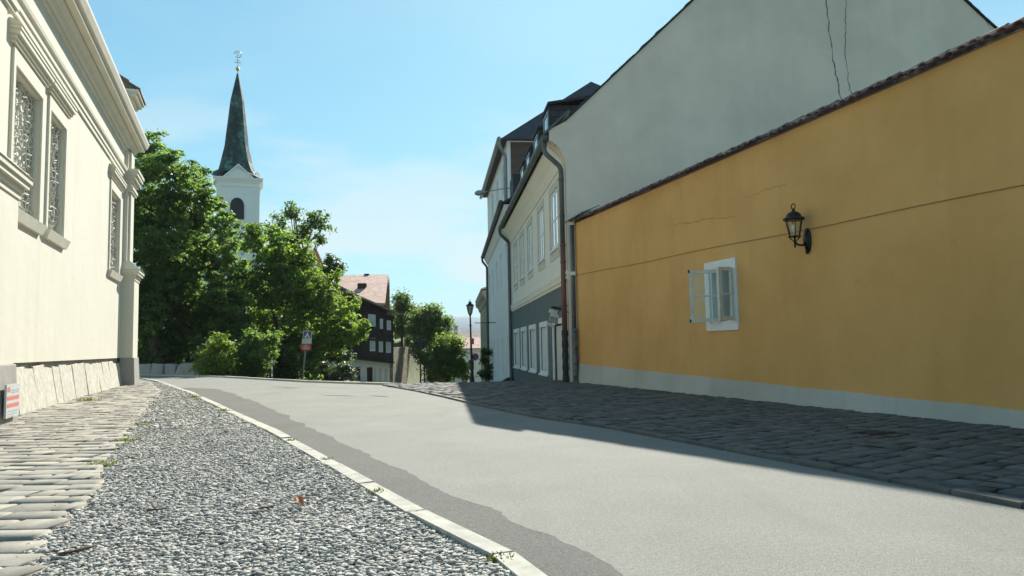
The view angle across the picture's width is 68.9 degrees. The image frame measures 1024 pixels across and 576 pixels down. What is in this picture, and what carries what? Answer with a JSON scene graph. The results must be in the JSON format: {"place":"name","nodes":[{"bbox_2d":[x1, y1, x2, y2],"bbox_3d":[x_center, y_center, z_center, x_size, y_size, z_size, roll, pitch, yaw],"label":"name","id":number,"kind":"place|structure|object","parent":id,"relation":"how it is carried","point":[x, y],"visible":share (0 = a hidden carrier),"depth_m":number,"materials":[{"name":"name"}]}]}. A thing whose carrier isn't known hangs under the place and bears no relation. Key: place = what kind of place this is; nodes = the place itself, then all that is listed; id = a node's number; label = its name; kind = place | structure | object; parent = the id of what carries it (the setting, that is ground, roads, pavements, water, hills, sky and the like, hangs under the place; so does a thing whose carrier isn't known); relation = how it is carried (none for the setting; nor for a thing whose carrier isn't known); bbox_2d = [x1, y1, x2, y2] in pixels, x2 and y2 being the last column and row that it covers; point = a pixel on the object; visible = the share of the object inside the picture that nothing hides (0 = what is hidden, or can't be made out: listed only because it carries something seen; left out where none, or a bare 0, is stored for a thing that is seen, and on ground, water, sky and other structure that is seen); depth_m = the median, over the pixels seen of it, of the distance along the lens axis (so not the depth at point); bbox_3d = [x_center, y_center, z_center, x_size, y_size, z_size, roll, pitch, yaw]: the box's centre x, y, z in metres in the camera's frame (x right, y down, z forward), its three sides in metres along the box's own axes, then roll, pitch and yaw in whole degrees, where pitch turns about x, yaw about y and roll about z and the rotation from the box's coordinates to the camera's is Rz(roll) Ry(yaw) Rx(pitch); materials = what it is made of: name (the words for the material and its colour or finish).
{"place":"outdoors","nodes":[
{"label":"outdoors","id":0,"kind":"place"},
{"bbox_2d":[0,391,117,566],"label":"cobbled path","id":1,"kind":"structure","parent":0,"point":[30,494],"depth_m":4.83,"materials":[{"name":"grey stone"}]},
{"bbox_2d":[0,381,161,575],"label":"path stones","id":2,"kind":"object","parent":1,"relation":"on","point":[82,428],"visible":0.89,"depth_m":6.16,"materials":[{"name":"grey stone"}]},
{"bbox_2d":[76,396,101,401],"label":"grass tuft","id":3,"kind":"object","parent":2,"relation":"on","point":[87,399],"visible":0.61,"depth_m":13.94,"materials":[{"name":"green plant"}]},
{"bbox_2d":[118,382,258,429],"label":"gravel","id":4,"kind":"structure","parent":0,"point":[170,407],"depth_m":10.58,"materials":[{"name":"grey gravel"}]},
{"bbox_2d":[14,418,513,575],"bbox_3d":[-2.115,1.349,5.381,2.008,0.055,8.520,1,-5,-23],"label":"gravel","id":5,"kind":"structure","parent":0,"point":[214,464],"depth_m":3.84,"materials":[{"name":"grey gravel"}]},
{"bbox_2d":[58,544,97,555],"bbox_3d":[-1.932,1.167,3.329,0.024,0.019,0.180,-3,-5,22],"label":"twig","id":6,"kind":"object","parent":5,"relation":"on","point":[64,553],"visible":1,"depth_m":3.31,"materials":[{"name":"brown wood"}]},
{"bbox_2d":[79,458,119,466],"bbox_3d":[-3.278,1.397,5.929,0.280,0.061,0.269,-1,-5,0],"label":"grass tuft","id":7,"kind":"object","parent":5,"relation":"on","point":[106,462],"visible":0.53,"depth_m":5.92,"materials":[{"name":"green plant"}]},
{"bbox_2d":[112,437,140,441],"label":"grass tuft","id":8,"kind":"object","parent":5,"relation":"on","point":[125,439],"visible":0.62,"depth_m":7.52,"materials":[{"name":"green plant"}]},
{"bbox_2d":[146,508,171,511],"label":"twig","id":9,"kind":"object","parent":5,"relation":"on","point":[147,510],"visible":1,"depth_m":4.16,"materials":[{"name":"brown wood"}]},
{"bbox_2d":[294,496,304,506],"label":"fallen leaf","id":10,"kind":"object","parent":5,"relation":"on","point":[300,499],"visible":1,"depth_m":4.20,"materials":[{"name":"brown plant"}]},
{"bbox_2d":[367,487,383,493],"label":"grass tuft","id":11,"kind":"object","parent":5,"relation":"on","point":[376,490],"visible":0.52,"depth_m":4.58,"materials":[{"name":"green plant"}]},
{"bbox_2d":[486,551,513,563],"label":"grass tuft","id":12,"kind":"object","parent":5,"relation":"on","point":[495,561],"visible":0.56,"depth_m":3.09,"materials":[{"name":"green plant"}]},
{"bbox_2d":[257,373,366,381],"bbox_3d":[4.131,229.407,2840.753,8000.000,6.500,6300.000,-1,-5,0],"label":"ground","id":13,"kind":"structure","parent":0,"point":[318,380],"depth_m":40.24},
{"bbox_2d":[0,0,148,427],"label":"chapel","id":14,"kind":"structure","parent":13,"relation":"on","point":[73,140],"depth_m":13.82,"materials":[{"name":"beige paint"}]},
{"bbox_2d":[3,383,19,418],"bbox_3d":[-6.283,1.414,9.384,0.028,0.410,0.580,1,-5,-20],"label":"notice board","id":15,"kind":"object","parent":14,"relation":"attached to","point":[11,398],"visible":1,"depth_m":9.32,"materials":[{"name":"white paper"}]},
{"bbox_2d":[8,17,55,234],"bbox_3d":[-7.388,-2.340,11.455,0.916,2.820,2.108,-1,-5,0],"label":"window","id":16,"kind":"structure","parent":14,"relation":"in","point":[26,56],"depth_m":11.54,"materials":[{"name":"metal"}]},
{"bbox_2d":[43,77,77,249],"bbox_3d":[-8.271,-2.180,13.270,0.711,2.820,1.881,0,-5,-17],"label":"window","id":17,"kind":"structure","parent":14,"relation":"in","point":[60,103],"depth_m":13.40,"materials":[{"name":"metal"}]},
{"bbox_2d":[107,163,127,281],"bbox_3d":[-10.384,-1.639,19.614,0.903,2.820,2.070,-1,-5,0],"label":"window","id":18,"kind":"structure","parent":14,"relation":"in","point":[118,184],"depth_m":19.71,"materials":[{"name":"metal"}]},
{"bbox_2d":[139,363,199,374],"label":"boulder wall","id":19,"kind":"structure","parent":13,"relation":"on","point":[171,368],"depth_m":32.50,"materials":[{"name":"grey stone"}]},
{"bbox_2d":[133,128,256,364],"bbox_3d":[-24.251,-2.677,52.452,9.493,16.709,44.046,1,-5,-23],"label":"maple tree","id":20,"kind":"object","parent":13,"relation":"on","point":[173,236],"visible":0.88,"depth_m":34.62,"materials":[{"name":"green plant"}]},
{"bbox_2d":[137,287,262,363],"bbox_3d":[-15.751,1.947,36.655,7.716,4.654,4.145,-1,-5,0],"label":"undergrowth shrub","id":21,"kind":"object","parent":13,"relation":"on","point":[250,319],"visible":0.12,"depth_m":35.87,"materials":[{"name":"green plant"}]},
{"bbox_2d":[189,330,239,376],"bbox_3d":[-11.679,2.805,29.478,2.281,2.260,1.965,-1,-5,0],"label":"hazel shrub","id":22,"kind":"object","parent":13,"relation":"on","point":[215,364],"visible":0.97,"depth_m":29.15,"materials":[{"name":"green plant"}]},
{"bbox_2d":[181,51,264,354],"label":"church","id":23,"kind":"structure","parent":13,"relation":"on","point":[238,182],"depth_m":102.03,"materials":[{"name":"paint"}]},
{"bbox_2d":[230,198,244,220],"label":"belfry window","id":24,"kind":"structure","parent":23,"relation":"in","point":[236,205],"depth_m":101.08,"materials":[{"name":"paint"}]},
{"bbox_2d":[173,342,326,379],"bbox_3d":[-14.557,3.734,37.473,10.713,2.700,3.069,-1,-5,0],"label":"laurel hedge","id":25,"kind":"object","parent":13,"relation":"on","point":[309,362],"visible":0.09,"depth_m":36.93,"materials":[{"name":"green plant"}]},
{"bbox_2d":[228,327,287,377],"bbox_3d":[-10.687,2.849,30.499,2.964,2.536,2.293,-1,-5,0],"label":"lilac shrub","id":26,"kind":"object","parent":13,"relation":"on","point":[251,360],"visible":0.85,"depth_m":30.34,"materials":[{"name":"green plant"}]},
{"bbox_2d":[271,357,272,377],"bbox_3d":[-9.107,3.258,28.344,0.054,1.246,0.053,-3,-5,22],"label":"marker post","id":27,"kind":"object","parent":13,"relation":"on","point":[272,368],"visible":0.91,"depth_m":28.34,"materials":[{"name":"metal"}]},
{"bbox_2d":[264,342,304,379],"bbox_3d":[-10.035,3.341,32.782,1.908,2.091,1.758,-1,-5,0],"label":"holly bush","id":28,"kind":"object","parent":13,"relation":"on","point":[285,365],"visible":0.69,"depth_m":32.53,"materials":[{"name":"green plant"}]},
{"bbox_2d":[265,248,322,295],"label":"hill house","id":29,"kind":"structure","parent":13,"relation":"on","point":[318,257],"depth_m":60.84,"materials":[{"name":"beige paint"}]},
{"bbox_2d":[239,307,356,375],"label":"shade bush","id":30,"kind":"object","parent":13,"relation":"on","point":[347,357],"visible":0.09,"depth_m":43.73,"materials":[{"name":"green plant"}]},
{"bbox_2d":[226,222,371,357],"bbox_3d":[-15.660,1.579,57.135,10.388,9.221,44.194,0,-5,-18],"label":"ash tree","id":31,"kind":"object","parent":13,"relation":"on","point":[278,263],"visible":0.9,"depth_m":37.63,"materials":[{"name":"green plant"}]},
{"bbox_2d":[261,200,337,303],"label":"locust tree","id":32,"kind":"object","parent":13,"relation":"on","point":[304,229],"visible":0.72,"depth_m":52.25,"materials":[{"name":"green plant"}]},
{"bbox_2d":[301,331,311,379],"bbox_3d":[-8.916,3.333,32.342,0.525,2.970,0.087,-1,-5,0],"label":"road sign","id":33,"kind":"object","parent":13,"relation":"on","point":[306,343],"visible":0.92,"depth_m":32.38,"materials":[{"name":"metal"}]},
{"bbox_2d":[247,274,400,382],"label":"timber house","id":34,"kind":"structure","parent":13,"relation":"on","point":[373,359],"depth_m":59.38,"materials":[{"name":"brown wood"}]},
{"bbox_2d":[356,367,359,379],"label":"door","id":35,"kind":"structure","parent":34,"relation":"in","point":[358,370],"depth_m":55.74,"materials":[{"name":"black wood"}]},
{"bbox_2d":[367,367,372,381],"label":"door","id":36,"kind":"structure","parent":34,"relation":"in","point":[369,369],"depth_m":57.60,"materials":[{"name":"brown wood"}]},
{"bbox_2d":[368,314,375,326],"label":"window","id":37,"kind":"structure","parent":34,"relation":"in","point":[372,318],"depth_m":57.74,"materials":[{"name":"white glass"}]},
{"bbox_2d":[370,338,374,350],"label":"window","id":38,"kind":"structure","parent":34,"relation":"in","point":[372,343],"depth_m":57.50,"materials":[{"name":"white glass"}]},
{"bbox_2d":[379,368,381,381],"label":"window","id":39,"kind":"structure","parent":34,"relation":"in","point":[380,369],"depth_m":59.39,"materials":[{"name":"grey glass"}]},
{"bbox_2d":[379,341,382,351],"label":"window","id":40,"kind":"structure","parent":34,"relation":"in","point":[380,342],"depth_m":58.97,"materials":[{"name":"white glass"}]},
{"bbox_2d":[380,319,382,328],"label":"window","id":41,"kind":"structure","parent":34,"relation":"in","point":[381,320],"depth_m":59.20,"materials":[{"name":"white glass"}]},
{"bbox_2d":[385,369,387,382],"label":"window","id":42,"kind":"structure","parent":34,"relation":"in","point":[386,370],"depth_m":60.46,"materials":[{"name":"grey glass"}]},
{"bbox_2d":[386,342,390,352],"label":"window","id":43,"kind":"structure","parent":34,"relation":"in","point":[388,344],"depth_m":60.28,"materials":[{"name":"white glass"}]},
{"bbox_2d":[387,320,390,329],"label":"window","id":44,"kind":"structure","parent":34,"relation":"in","point":[388,322],"depth_m":60.54,"materials":[{"name":"white glass"}]},
{"bbox_2d":[317,253,348,287],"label":"rounded tree","id":45,"kind":"object","parent":13,"relation":"on","point":[329,260],"visible":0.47,"depth_m":58.01,"materials":[{"name":"green plant"}]},
{"bbox_2d":[307,361,359,381],"bbox_3d":[-9.645,4.643,39.756,3.221,1.608,2.080,-3,-5,18],"label":"silver shrub","id":46,"kind":"object","parent":13,"relation":"on","point":[343,371],"visible":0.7,"depth_m":39.39,"materials":[{"name":"green plant"}]},
{"bbox_2d":[390,347,411,382],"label":"stone wall","id":47,"kind":"structure","parent":13,"relation":"on","point":[399,369],"depth_m":68.33,"materials":[{"name":"beige stone"}]},
{"bbox_2d":[393,332,412,349],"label":"meadow bush","id":48,"kind":"object","parent":13,"relation":"on","point":[408,341],"visible":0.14,"depth_m":79.46,"materials":[{"name":"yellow plant"}]},
{"bbox_2d":[390,287,420,346],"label":"tree","id":49,"kind":"object","parent":13,"relation":"on","point":[403,305],"visible":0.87,"depth_m":75.30,"materials":[{"name":"green plant"}]},
{"bbox_2d":[408,335,433,382],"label":"olive shrub","id":50,"kind":"object","parent":13,"relation":"on","point":[419,343],"visible":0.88,"depth_m":70.63,"materials":[{"name":"green plant"}]},
{"bbox_2d":[408,349,438,381],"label":"broom shrub","id":51,"kind":"object","parent":13,"relation":"on","point":[425,359],"visible":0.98,"depth_m":67.59,"materials":[{"name":"plant"}]},
{"bbox_2d":[403,298,458,377],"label":"lime tree","id":52,"kind":"object","parent":13,"relation":"on","point":[429,320],"visible":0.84,"depth_m":73.41,"materials":[{"name":"green plant"}]},
{"bbox_2d":[416,329,472,382],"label":"plum tree","id":53,"kind":"object","parent":13,"relation":"on","point":[450,364],"visible":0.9,"depth_m":68.90,"materials":[{"name":"green plant"}]},
{"bbox_2d":[439,326,480,357],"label":"tan roof house","id":54,"kind":"structure","parent":13,"relation":"on","point":[475,333],"depth_m":138.91,"materials":[{"name":"paint"}]},
{"bbox_2d":[452,337,480,381],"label":"orange roof house","id":55,"kind":"structure","parent":13,"relation":"on","point":[476,347],"depth_m":111.55,"materials":[{"name":"white paint"}]},
{"bbox_2d":[457,364,475,381],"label":"street bush","id":56,"kind":"object","parent":13,"relation":"on","point":[466,377],"visible":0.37,"depth_m":99.15,"materials":[{"name":"green plant"}]},
{"bbox_2d":[466,301,474,381],"bbox_3d":[-1.994,2.719,35.900,0.420,4.356,0.364,-1,-5,0],"label":"street lamp","id":57,"kind":"object","parent":13,"relation":"on","point":[469,305],"visible":0.94,"depth_m":35.86,"materials":[{"name":"black metal"}]},
{"bbox_2d":[472,353,478,359],"bbox_3d":[-1.771,3.309,35.909,0.340,0.340,0.028,-1,-5,0],"label":"parking sign","id":58,"kind":"object","parent":57,"relation":"attached to","point":[475,356],"visible":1,"depth_m":35.90,"materials":[{"name":"blue metal"}]},
{"bbox_2d":[475,287,487,381],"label":"grey house","id":59,"kind":"structure","parent":13,"relation":"on","point":[480,302],"depth_m":83.51,"materials":[{"name":"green paint"}]},
{"bbox_2d":[481,174,561,381],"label":"white house","id":60,"kind":"structure","parent":13,"relation":"on","point":[494,255],"depth_m":42.15,"materials":[{"name":"paint"}]},
{"bbox_2d":[475,347,492,381],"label":"climbing ivy","id":61,"kind":"object","parent":60,"relation":"attached to","point":[486,374],"visible":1,"depth_m":49.21,"materials":[{"name":"green plant"}]},
{"bbox_2d":[479,82,599,232],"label":"tall house","id":62,"kind":"structure","parent":13,"relation":"on","point":[509,152],"depth_m":55.19,"materials":[{"name":"white paint"}]},
{"bbox_2d":[475,188,509,195],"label":"street light","id":63,"kind":"object","parent":62,"relation":"attached to","point":[479,192],"visible":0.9,"depth_m":51.61,"materials":[{"name":"metal"}]},
{"bbox_2d":[502,166,503,193],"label":"window","id":64,"kind":"structure","parent":62,"relation":"in","point":[503,166],"depth_m":57.30,"materials":[{"name":"white paint"}]},
{"bbox_2d":[498,0,997,381],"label":"gable house","id":65,"kind":"structure","parent":13,"relation":"on","point":[690,83],"depth_m":19.17,"materials":[{"name":"paint"}]},
{"bbox_2d":[513,238,517,290],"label":"window","id":66,"kind":"structure","parent":65,"relation":"in","point":[515,258],"depth_m":31.41,"materials":[{"name":"white paint"}]},
{"bbox_2d":[513,328,519,368],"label":"window","id":67,"kind":"structure","parent":65,"relation":"in","point":[516,332],"depth_m":31.26,"materials":[{"name":"white paint"}]},
{"bbox_2d":[519,228,524,286],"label":"window","id":68,"kind":"structure","parent":65,"relation":"in","point":[521,236],"depth_m":28.78,"materials":[{"name":"white paint"}]},
{"bbox_2d":[520,326,527,370],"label":"window","id":69,"kind":"structure","parent":65,"relation":"in","point":[524,366],"depth_m":28.59,"materials":[{"name":"white paint"}]},
{"bbox_2d":[526,216,532,280],"bbox_3d":[0.663,-1.370,26.206,0.204,2.090,1.620,-1,-5,-4],"label":"window","id":70,"kind":"structure","parent":65,"relation":"in","point":[529,228],"depth_m":26.19,"materials":[{"name":"white paint"}]},
{"bbox_2d":[528,324,536,373],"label":"window","id":71,"kind":"structure","parent":65,"relation":"in","point":[533,348],"depth_m":25.79,"materials":[{"name":"white paint"}]},
{"bbox_2d":[537,198,544,271],"bbox_3d":[0.938,-1.607,23.279,0.202,2.090,1.600,-1,-5,-4],"label":"window","id":72,"kind":"structure","parent":65,"relation":"in","point":[540,209],"depth_m":23.28,"materials":[{"name":"white paint"}]},
{"bbox_2d":[538,321,548,376],"bbox_3d":[0.976,1.855,22.851,0.140,1.640,1.780,-1,-5,-5],"label":"window","id":73,"kind":"structure","parent":65,"relation":"in","point":[544,352],"depth_m":23.02,"materials":[{"name":"white paint"}]},
{"bbox_2d":[548,177,559,262],"bbox_3d":[1.193,-1.827,20.559,0.214,2.090,1.720,-1,-5,-4],"label":"window","id":74,"kind":"structure","parent":65,"relation":"in","point":[554,232],"depth_m":20.56,"materials":[{"name":"white paint"}]},
{"bbox_2d":[546,305,568,327],"bbox_3d":[1.157,0.702,18.502,0.668,0.548,0.312,-3,-5,21],"label":"hanging sign","id":75,"kind":"object","parent":65,"relation":"attached to","point":[554,317],"visible":0.96,"depth_m":18.52,"materials":[{"name":"beige paint"}]},
{"bbox_2d":[552,318,562,379],"bbox_3d":[1.292,1.945,20.012,0.130,2.240,1.800,-1,-5,-5],"label":"door","id":76,"kind":"structure","parent":65,"relation":"in","point":[558,328],"depth_m":20.44,"materials":[{"name":"beige paint"}]},
{"bbox_2d":[569,220,577,381],"bbox_3d":[1.497,0.359,18.146,0.138,4.100,0.138,-1,-5,0],"label":"conduit pipe","id":77,"kind":"object","parent":65,"relation":"attached to","point":[574,339],"visible":0.9,"depth_m":18.13,"materials":[{"name":"metal"}]},
{"bbox_2d":[566,17,1023,428],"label":"ochre wall","id":78,"kind":"structure","parent":13,"relation":"on","point":[898,289],"depth_m":9.53,"materials":[{"name":"paint"}]},
{"bbox_2d":[688,257,738,330],"bbox_3d":[3.454,0.121,12.244,0.906,1.150,0.907,1,-5,-25],"label":"window","id":79,"kind":"structure","parent":78,"relation":"in","point":[722,295],"depth_m":12.22,"materials":[{"name":"white paint"}]},
{"bbox_2d":[783,203,811,253],"bbox_3d":[3.899,-0.813,10.213,0.360,0.700,0.283,-1,-5,0],"label":"wall lantern","id":80,"kind":"object","parent":78,"relation":"attached to","point":[793,215],"depth_m":10.19,"materials":[{"name":"black metal"}]},
{"bbox_2d":[392,306,436,382],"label":"building","id":81,"kind":"structure","parent":0,"point":[414,375],"depth_m":81.22,"materials":[{"name":"beige paint"}]},
{"bbox_2d":[441,317,479,329],"bbox_3d":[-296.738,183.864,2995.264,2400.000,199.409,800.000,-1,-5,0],"label":"hill","id":82,"kind":"structure","parent":0,"point":[462,323],"depth_m":2811.37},
{"bbox_2d":[88,0,1023,316],"label":"sky","id":83,"kind":"structure","parent":0,"point":[386,118],"materials":[{"name":"blue"}]},
{"bbox_2d":[139,375,1023,575],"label":"road","id":84,"kind":"structure","parent":0,"point":[626,503],"depth_m":4.44,"materials":[{"name":"grey asphalt"}]},
{"bbox_2d":[139,374,400,384],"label":"kerb","id":85,"kind":"structure","parent":84,"relation":"on","point":[344,382],"depth_m":22.77,"materials":[{"name":"stone"}]},
{"bbox_2d":[139,377,546,575],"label":"kerb","id":86,"kind":"structure","parent":84,"relation":"on","point":[517,564],"depth_m":3.92,"materials":[{"name":"stone"}]},
{"bbox_2d":[183,388,622,575],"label":"asphalt repair strip","id":87,"kind":"object","parent":84,"relation":"on","point":[548,554],"visible":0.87,"depth_m":4.32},
{"bbox_2d":[384,385,1023,508],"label":"pavement kerb","id":88,"kind":"structure","parent":84,"relation":"on","point":[1005,500],"depth_m":5.44,"materials":[{"name":"grey stone"}]},
{"bbox_2d":[383,380,1023,498],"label":"pavement stones","id":89,"kind":"object","parent":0,"point":[978,457],"visible":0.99,"depth_m":7.54,"materials":[{"name":"grey stone"}]},
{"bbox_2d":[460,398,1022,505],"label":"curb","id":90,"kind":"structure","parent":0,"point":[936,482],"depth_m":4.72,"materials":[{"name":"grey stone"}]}
]}

